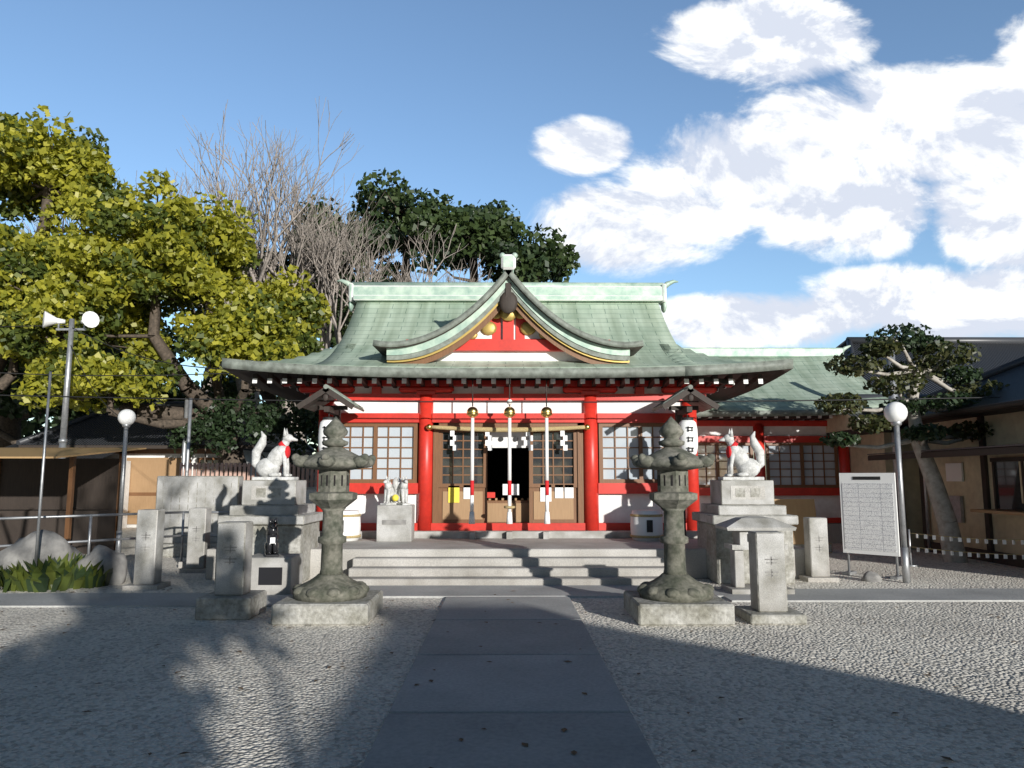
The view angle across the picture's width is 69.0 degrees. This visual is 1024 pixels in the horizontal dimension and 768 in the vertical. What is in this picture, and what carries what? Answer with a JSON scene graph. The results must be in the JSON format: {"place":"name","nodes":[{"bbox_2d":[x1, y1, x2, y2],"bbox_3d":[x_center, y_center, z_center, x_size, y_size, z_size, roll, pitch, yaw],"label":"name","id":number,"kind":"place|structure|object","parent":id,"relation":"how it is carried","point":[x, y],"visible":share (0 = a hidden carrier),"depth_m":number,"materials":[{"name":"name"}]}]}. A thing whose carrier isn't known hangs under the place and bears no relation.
{"place":"outdoors","nodes":[
{"label":"outdoors","id":0,"kind":"place"},
{"bbox_2d":[0,355,317,452],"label":"building","id":1,"kind":"structure","parent":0,"point":[28,427],"depth_m":41.75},
{"bbox_2d":[296,384,363,450],"bbox_3d":[-3.061,1.346,12.579,0.955,2.580,1.050,0,-7,0],"label":"hanging lantern","id":2,"kind":"object","parent":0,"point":[325,393],"visible":0.61,"depth_m":12.30,"materials":[{"name":"white"}]},
{"bbox_2d":[323,377,692,522],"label":"shrine walls","id":3,"kind":"structure","parent":0,"point":[616,508],"depth_m":13.68,"materials":[{"name":"white paint"}]},
{"bbox_2d":[342,423,663,482],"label":"lattice windows","id":4,"kind":"structure","parent":3,"relation":"in","point":[392,448],"depth_m":13.56,"materials":[{"name":"white paper"}]},
{"bbox_2d":[432,423,583,522],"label":"sliding doors","id":5,"kind":"structure","parent":3,"relation":"in","point":[451,486],"depth_m":13.51,"materials":[{"name":"brown wood"}]},
{"bbox_2d":[0,527,1023,767],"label":"gravel ground","id":6,"kind":"structure","parent":0,"point":[788,692],"depth_m":5.55,"materials":[{"name":"grey gravel"}]},
{"bbox_2d":[0,529,83,570],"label":"rock","id":7,"kind":"object","parent":6,"relation":"on","point":[52,544],"visible":0.41,"depth_m":10.79,"materials":[{"name":"grey stone"}]},
{"bbox_2d":[34,372,51,565],"bbox_3d":[-6.592,1.312,10.461,0.037,3.000,0.037,-3,-8,22],"label":"thin pole","id":8,"kind":"object","parent":6,"relation":"on","point":[42,473],"visible":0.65,"depth_m":10.46,"materials":[{"name":"grey metal"}]},
{"bbox_2d":[0,552,112,592],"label":"grass plants","id":9,"kind":"object","parent":6,"relation":"on","point":[63,574],"visible":0.89,"depth_m":10.08,"materials":[{"name":"green plant"}]},
{"bbox_2d":[18,211,122,345],"bbox_3d":[-17.371,-1.520,29.969,6.136,13.731,8.027,4,-8,-31],"label":"bare wood","id":10,"kind":"object","parent":6,"relation":"on","point":[56,226],"visible":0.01,"depth_m":29.41,"materials":[{"name":"brown wood"}]},
{"bbox_2d":[43,311,99,457],"bbox_3d":[-10.350,0.965,17.109,1.324,5.345,0.452,0,-7,0],"label":"speaker pole","id":11,"kind":"object","parent":6,"relation":"on","point":[90,319],"visible":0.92,"depth_m":17.33,"materials":[{"name":"grey metal"}]},
{"bbox_2d":[0,104,143,392],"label":"tree","id":12,"kind":"object","parent":6,"relation":"on","point":[20,141],"depth_m":21.99,"materials":[{"name":"green plant"}]},
{"bbox_2d":[0,201,143,348],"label":"bare wood","id":13,"kind":"object","parent":6,"relation":"on","point":[58,231],"visible":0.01,"depth_m":27.54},
{"bbox_2d":[0,345,237,444],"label":"evergreen","id":14,"kind":"object","parent":13,"relation":"attached to","point":[8,404],"depth_m":26.51,"materials":[{"name":"green plant"}]},
{"bbox_2d":[0,448,145,553],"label":"shed","id":15,"kind":"structure","parent":6,"relation":"on","point":[73,484],"depth_m":15.65,"materials":[{"name":"brown wood"}]},
{"bbox_2d":[0,228,189,447],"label":"evergreen","id":16,"kind":"object","parent":6,"relation":"on","point":[12,427],"depth_m":30.11,"materials":[{"name":"green plant"}]},
{"bbox_2d":[77,545,127,584],"bbox_3d":[-5.852,2.606,10.713,0.676,0.595,0.614,0,-7,0],"label":"rock","id":17,"kind":"object","parent":6,"relation":"on","point":[114,560],"visible":0.56,"depth_m":10.54,"materials":[{"name":"grey stone"}]},
{"bbox_2d":[0,511,229,561],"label":"handrail","id":18,"kind":"object","parent":6,"relation":"on","point":[91,516],"visible":0.64,"depth_m":11.94,"materials":[{"name":"silver metal"}]},
{"bbox_2d":[115,409,135,552],"bbox_3d":[-7.425,1.879,14.212,0.320,2.810,0.320,0,-7,0],"label":"lamp","id":19,"kind":"object","parent":6,"relation":"on","point":[126,418],"visible":0.94,"depth_m":14.22,"materials":[{"name":"white metal"}]},
{"bbox_2d":[0,325,246,415],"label":"wires","id":20,"kind":"object","parent":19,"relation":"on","point":[118,349],"visible":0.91,"depth_m":15.79,"materials":[{"name":"black"}]},
{"bbox_2d":[122,509,170,589],"bbox_3d":[-4.991,2.264,10.255,0.460,1.060,0.420,0,-7,0],"label":"stone pillar","id":21,"kind":"object","parent":6,"relation":"on","point":[149,550],"visible":1,"depth_m":10.15,"materials":[{"name":"stone"}]},
{"bbox_2d":[4,401,314,527],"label":"building","id":22,"kind":"structure","parent":6,"relation":"on","point":[151,462],"depth_m":22.71,"materials":[{"name":"paint"}]},
{"bbox_2d":[0,169,332,479],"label":"tree","id":23,"kind":"object","parent":6,"relation":"on","point":[225,257],"depth_m":19.99,"materials":[{"name":"green plant"}]},
{"bbox_2d":[178,560,185,567],"bbox_3d":[-5.027,2.791,12.607,1.070,0.600,0.300,0,-7,0],"label":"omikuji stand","id":24,"kind":"object","parent":6,"relation":"on","point":[181,564],"visible":0.09,"depth_m":12.42,"materials":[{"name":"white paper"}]},
{"bbox_2d":[181,397,188,475],"bbox_3d":[-9.387,2.269,21.302,0.129,3.800,0.129,3,-8,-23],"label":"pole","id":25,"kind":"object","parent":6,"relation":"on","point":[184,445],"visible":0.31,"depth_m":21.32,"materials":[{"name":"grey metal"}]},
{"bbox_2d":[185,400,192,475],"bbox_3d":[-7.552,1.996,17.321,0.083,3.350,0.083,3,-8,-23],"label":"thin pole","id":26,"kind":"object","parent":6,"relation":"on","point":[188,440],"visible":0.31,"depth_m":17.38,"materials":[{"name":"grey metal"}]},
{"bbox_2d":[177,508,211,572],"bbox_3d":[-5.057,2.513,12.037,0.460,1.010,0.420,0,-7,0],"label":"stone pillar","id":27,"kind":"object","parent":6,"relation":"on","point":[199,532],"visible":0.94,"depth_m":11.93,"materials":[{"name":"stone"}]},
{"bbox_2d":[155,476,243,556],"bbox_3d":[-6.129,2.565,14.541,1.900,1.530,0.700,0,-7,0],"label":"monument","id":28,"kind":"object","parent":6,"relation":"on","point":[187,493],"visible":0.66,"depth_m":14.49,"materials":[{"name":"stone"}]},
{"bbox_2d":[195,521,266,619],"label":"stone pillar","id":29,"kind":"structure","parent":6,"relation":"on","point":[233,596],"depth_m":8.10,"materials":[{"name":"stone"}]},
{"bbox_2d":[113,99,358,403],"bbox_3d":[-10.216,-3.080,26.552,9.413,16.012,5.508,2,-7,-12],"label":"bare wood","id":30,"kind":"object","parent":6,"relation":"on","point":[261,271],"visible":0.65,"depth_m":27.53,"materials":[{"name":"brown wood"}]},
{"bbox_2d":[166,393,318,478],"bbox_3d":[-6.680,2.205,21.270,6.682,4.200,2.497,0,-7,0],"label":"camellia","id":31,"kind":"object","parent":6,"relation":"on","point":[216,425],"depth_m":21.00,"materials":[{"name":"green plant"}]},
{"bbox_2d":[181,168,304,392],"bbox_3d":[-12.032,-1.573,30.415,6.722,13.919,5.637,-3,-8,24],"label":"bare wood","id":32,"kind":"object","parent":6,"relation":"on","point":[253,270],"visible":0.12,"depth_m":30.42,"materials":[{"name":"brown wood"}]},
{"bbox_2d":[179,463,316,511],"bbox_3d":[-6.030,2.944,18.929,4.915,1.870,0.260,0,-7,0],"label":"slat fence","id":33,"kind":"object","parent":6,"relation":"on","point":[311,489],"visible":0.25,"depth_m":19.00,"materials":[{"name":"paint"}]},
{"bbox_2d":[162,123,360,486],"bbox_3d":[-9.561,-2.679,30.210,7.764,16.110,9.293,0,-7,0],"label":"bare wood","id":34,"kind":"object","parent":6,"relation":"on","point":[295,198],"visible":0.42,"depth_m":29.96,"materials":[{"name":"brown wood"}]},
{"bbox_2d":[189,246,367,479],"bbox_3d":[-10.098,-0.344,32.822,8.930,12.172,5.883,0,-7,0],"label":"evergreen","id":35,"kind":"object","parent":34,"relation":"attached to","point":[287,262],"depth_m":32.47,"materials":[{"name":"green plant"}]},
{"bbox_2d":[217,480,322,581],"bbox_3d":[-3.549,2.167,11.086,1.220,1.460,1.220,0,-7,0],"label":"pedestal","id":36,"kind":"object","parent":6,"relation":"on","point":[291,510],"visible":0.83,"depth_m":10.72,"materials":[{"name":"stone"}]},
{"bbox_2d":[251,428,298,479],"bbox_3d":[-3.575,1.053,11.225,0.679,0.784,0.304,0,-7,0],"label":"statue","id":37,"kind":"object","parent":36,"relation":"on","point":[268,468],"visible":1,"depth_m":11.14,"materials":[{"name":"white stone"}]},
{"bbox_2d":[251,553,302,594],"bbox_3d":[-3.138,2.497,9.785,0.620,0.480,0.556,0,-7,0],"label":"stone pedestal","id":38,"kind":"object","parent":6,"relation":"on","point":[281,574],"depth_m":9.52,"materials":[{"name":"grey stone"}]},
{"bbox_2d":[264,518,278,556],"bbox_3d":[-3.168,2.016,9.867,0.289,0.496,0.452,0,-7,0],"label":"small statue","id":39,"kind":"object","parent":38,"relation":"on","point":[271,546],"visible":1,"depth_m":9.74,"materials":[{"name":"stone"}]},
{"bbox_2d":[187,173,402,350],"bbox_3d":[-8.108,-1.480,28.422,7.670,13.316,8.410,0,-7,0],"label":"bare wood","id":40,"kind":"object","parent":6,"relation":"on","point":[326,337],"visible":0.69,"depth_m":28.18,"materials":[{"name":"brown wood"}]},
{"bbox_2d":[271,417,382,625],"bbox_3d":[-1.973,1.443,8.217,1.000,2.181,1.000,0,-7,0],"label":"lantern","id":41,"kind":"object","parent":6,"relation":"on","point":[331,593],"visible":1,"depth_m":8.02,"materials":[{"name":"grey stone"}]},
{"bbox_2d":[309,219,491,312],"bbox_3d":[-3.901,-0.816,28.986,8.344,12.150,5.799,2,-7,-16],"label":"bare wood","id":42,"kind":"object","parent":6,"relation":"on","point":[414,277],"visible":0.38,"depth_m":29.16,"materials":[{"name":"brown wood"}]},
{"bbox_2d":[285,168,580,346],"bbox_3d":[-3.476,-1.806,32.402,13.138,14.921,6.527,0,-7,0],"label":"evergreen","id":43,"kind":"object","parent":6,"relation":"on","point":[546,264],"depth_m":31.74,"materials":[{"name":"green plant"}]},
{"bbox_2d":[0,588,1023,767],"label":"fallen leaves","id":44,"kind":"object","parent":6,"relation":"on","point":[573,752],"visible":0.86,"depth_m":5.44,"materials":[{"name":"brown plant"}]},
{"bbox_2d":[624,417,734,625],"bbox_3d":[1.778,1.441,8.200,1.000,2.181,1.000,0,-7,0],"label":"lantern","id":45,"kind":"object","parent":6,"relation":"on","point":[674,593],"visible":1,"depth_m":8.00,"materials":[{"name":"grey stone"}]},
{"bbox_2d":[692,480,798,583],"bbox_3d":[3.451,2.174,11.147,1.220,1.460,1.220,0,-7,0],"label":"pedestal","id":46,"kind":"object","parent":6,"relation":"on","point":[730,499],"visible":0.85,"depth_m":10.72,"materials":[{"name":"stone"}]},
{"bbox_2d":[718,428,764,479],"bbox_3d":[3.478,1.061,11.287,0.679,0.784,0.304,0,-7,0],"label":"statue","id":47,"kind":"object","parent":46,"relation":"on","point":[747,468],"visible":0.99,"depth_m":11.20,"materials":[{"name":"white stone"}]},
{"bbox_2d":[734,531,806,624],"bbox_3d":[2.739,2.049,7.981,0.580,0.920,0.580,0,-7,0],"label":"stone pillar","id":48,"kind":"object","parent":6,"relation":"on","point":[768,581],"visible":1,"depth_m":7.85,"materials":[{"name":"stone"}]},
{"bbox_2d":[697,420,850,522],"bbox_3d":[5.529,2.296,19.449,5.600,2.385,4.130,0,-7,0],"label":"wing frame","id":49,"kind":"object","parent":6,"relation":"on","point":[843,453],"visible":0.19,"depth_m":17.54,"materials":[{"name":"red wood"}]},
{"bbox_2d":[697,355,887,420],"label":"wing roof","id":50,"kind":"structure","parent":49,"relation":"on","point":[808,378],"depth_m":17.88,"materials":[{"name":"green metal"}]},
{"bbox_2d":[697,415,834,420],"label":"wing rafters","id":51,"kind":"object","parent":50,"relation":"attached to","point":[797,418],"visible":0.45,"depth_m":17.25,"materials":[{"name":"red wood"}]},
{"bbox_2d":[683,345,850,420],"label":"roof ridge","id":52,"kind":"structure","parent":50,"relation":"on","point":[760,352],"depth_m":19.68,"materials":[{"name":"metal"}]},
{"bbox_2d":[774,499,831,552],"bbox_3d":[5.615,2.886,15.237,1.600,1.066,0.643,0,-7,0],"label":"leaning board","id":53,"kind":"object","parent":6,"relation":"on","point":[800,508],"visible":0.2,"depth_m":15.07,"materials":[{"name":"brown wood"}]},
{"bbox_2d":[798,517,838,581],"bbox_3d":[4.502,2.436,11.022,0.450,0.910,0.410,0,-7,0],"label":"stone pillar","id":54,"kind":"object","parent":6,"relation":"on","point":[816,549],"visible":1,"depth_m":10.92,"materials":[{"name":"stone"}]},
{"bbox_2d":[839,473,901,579],"bbox_3d":[5.521,2.162,11.489,0.772,1.570,0.810,0,-7,0],"label":"frame","id":55,"kind":"object","parent":6,"relation":"on","point":[884,477],"visible":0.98,"depth_m":11.44,"materials":[{"name":"white metal"}]},
{"bbox_2d":[842,476,896,551],"bbox_3d":[5.487,1.992,11.479,0.511,1.125,0.567,0,-7,0],"label":"notice board panel","id":56,"kind":"object","parent":55,"relation":"attached to","point":[869,519],"visible":1,"depth_m":11.46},
{"bbox_2d":[861,571,881,581],"bbox_3d":[5.244,2.831,10.889,0.286,0.193,0.249,0,-7,0],"label":"rock","id":57,"kind":"object","parent":6,"relation":"on","point":[869,576],"visible":0.75,"depth_m":10.81,"materials":[{"name":"grey stone"}]},
{"bbox_2d":[819,394,927,548],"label":"wall","id":58,"kind":"structure","parent":6,"relation":"on","point":[860,462],"depth_m":15.95,"materials":[{"name":"brown wood"}]},
{"bbox_2d":[886,352,908,549],"bbox_3d":[8.211,1.294,15.935,0.209,4.400,0.220,0,-7,0],"label":"utility pole","id":59,"kind":"object","parent":6,"relation":"on","point":[892,433],"visible":0.06,"depth_m":15.81,"materials":[{"name":"grey metal"}]},
{"bbox_2d":[884,402,910,582],"bbox_3d":[5.655,1.556,10.840,0.320,2.610,0.320,0,-7,0],"label":"lamp","id":60,"kind":"object","parent":6,"relation":"on","point":[895,414],"visible":1,"depth_m":10.84,"materials":[{"name":"white metal"}]},
{"bbox_2d":[813,322,1009,562],"bbox_3d":[7.502,1.097,13.697,3.854,4.492,1.534,0,-7,0],"label":"pruned tree","id":61,"kind":"object","parent":6,"relation":"on","point":[881,346],"depth_m":13.63,"materials":[{"name":"green plant"}]},
{"bbox_2d":[867,356,1023,567],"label":"building","id":62,"kind":"structure","parent":6,"relation":"on","point":[983,479],"depth_m":13.37,"materials":[{"name":"grey"}]},
{"bbox_2d":[0,372,999,402],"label":"wire","id":63,"kind":"object","parent":62,"relation":"attached to","point":[447,401],"visible":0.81,"depth_m":12.67,"materials":[{"name":"black"}]},
{"bbox_2d":[908,529,1023,566],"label":"rope fence","id":64,"kind":"object","parent":6,"relation":"on","point":[960,552],"visible":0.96,"depth_m":12.34,"materials":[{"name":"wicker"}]},
{"bbox_2d":[0,585,1023,767],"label":"paved path","id":65,"kind":"structure","parent":0,"point":[528,684],"depth_m":5.54,"materials":[{"name":"grey stone"}]},
{"bbox_2d":[205,530,805,584],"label":"stone steps","id":66,"kind":"structure","parent":65,"relation":"on","point":[548,557],"depth_m":11.08,"materials":[{"name":"stone"}]},
{"bbox_2d":[343,510,360,540],"bbox_3d":[-2.863,2.413,12.724,0.580,0.500,0.580,0,-7,0],"label":"sake barrel","id":67,"kind":"object","parent":66,"relation":"on","point":[351,524],"visible":0.51,"depth_m":12.53,"materials":[{"name":"white"}]},
{"bbox_2d":[376,504,414,541],"bbox_3d":[-1.962,2.345,12.587,0.580,0.600,0.426,0,-7,0],"label":"stone pedestal","id":68,"kind":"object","parent":66,"relation":"on","point":[395,523],"depth_m":12.38,"materials":[{"name":"grey stone"}]},
{"bbox_2d":[380,475,410,504],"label":"fox statues","id":69,"kind":"object","parent":68,"relation":"on","point":[396,490],"visible":1,"depth_m":12.57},
{"bbox_2d":[276,380,733,530],"bbox_3d":[-0.092,1.622,16.224,8.440,2.700,5.670,0,-7,0],"label":"shrine timber frame","id":70,"kind":"object","parent":66,"relation":"on","point":[422,488],"visible":0.48,"depth_m":13.52,"materials":[{"name":"red wood"}]},
{"bbox_2d":[252,374,762,394],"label":"rafters","id":71,"kind":"object","parent":70,"relation":"on","point":[667,381],"visible":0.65,"depth_m":13.18,"materials":[{"name":"red wood"}]},
{"bbox_2d":[222,302,792,402],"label":"roof","id":72,"kind":"structure","parent":70,"relation":"on","point":[355,352],"depth_m":14.09,"materials":[{"name":"green metal"}]},
{"bbox_2d":[337,279,677,377],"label":"roof ridge","id":73,"kind":"structure","parent":72,"relation":"attached to","point":[477,291],"depth_m":16.60,"materials":[{"name":"paint"}]},
{"bbox_2d":[373,270,643,355],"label":"dormer roof","id":74,"kind":"structure","parent":72,"relation":"on","point":[381,347],"depth_m":13.13,"materials":[{"name":"green metal"}]},
{"bbox_2d":[387,253,629,363],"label":"roof gable","id":75,"kind":"structure","parent":74,"relation":"attached to","point":[508,320],"depth_m":13.31,"materials":[{"name":"red wood"}]},
{"bbox_2d":[467,378,552,523],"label":"bell ropes","id":76,"kind":"object","parent":72,"relation":"hanging from","point":[509,412],"visible":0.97,"depth_m":12.77,"materials":[{"name":"white fabric"}]},
{"bbox_2d":[426,424,589,450],"bbox_3d":[-0.067,0.954,13.385,2.954,0.480,0.120,0,-7,0],"label":"shimenawa rope","id":77,"kind":"object","parent":70,"relation":"attached to","point":[527,430],"visible":0.97,"depth_m":13.37,"materials":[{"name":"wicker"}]},
{"bbox_2d":[487,484,528,522],"bbox_3d":[-0.053,2.274,13.948,0.950,0.800,0.555,0,-7,0],"label":"offering box","id":78,"kind":"object","parent":70,"relation":"on","point":[497,511],"visible":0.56,"depth_m":13.70,"materials":[{"name":"brown wood"}]},
{"bbox_2d":[487,432,528,447],"bbox_3d":[-0.070,0.990,13.675,1.100,0.360,0.044,0,-7,0],"label":"curtain","id":79,"kind":"object","parent":70,"relation":"hanging from","point":[500,439],"visible":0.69,"depth_m":13.68,"materials":[{"name":"white fabric"}]},
{"bbox_2d":[630,510,662,540],"bbox_3d":[2.307,2.418,12.769,0.580,0.500,0.580,0,-7,0],"label":"barrel","id":80,"kind":"object","parent":66,"relation":"on","point":[646,525],"visible":0.95,"depth_m":12.55,"materials":[{"name":"white paper"}]},
{"bbox_2d":[652,385,719,535],"bbox_3d":[2.939,1.353,12.631,0.955,2.580,1.050,0,-7,0],"label":"lantern post","id":81,"kind":"object","parent":66,"relation":"on","point":[688,425],"visible":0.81,"depth_m":12.35,"materials":[{"name":"white paper"}]},
{"bbox_2d":[715,516,796,593],"bbox_3d":[3.213,2.245,9.825,0.905,0.990,0.561,0,-7,0],"label":"stone lantern","id":82,"kind":"object","parent":65,"relation":"on","point":[741,527],"visible":0.59,"depth_m":9.70,"materials":[{"name":"stone"}]},
{"bbox_2d":[0,0,1023,476],"label":"sky","id":83,"kind":"structure","parent":0,"point":[805,173],"materials":[{"name":"blue"}]},
{"bbox_2d":[697,426,842,542],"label":"wing walls","id":84,"kind":"structure","parent":0,"point":[827,506],"depth_m":17.65,"materials":[{"name":"white paint"}]},
{"bbox_2d":[698,442,839,487],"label":"wing windows","id":85,"kind":"structure","parent":84,"relation":"in","point":[802,464],"depth_m":17.57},
{"bbox_2d":[836,337,1023,393],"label":"house","id":86,"kind":"structure","parent":0,"point":[997,351],"depth_m":22.49,"materials":[{"name":"grey"}]}
]}

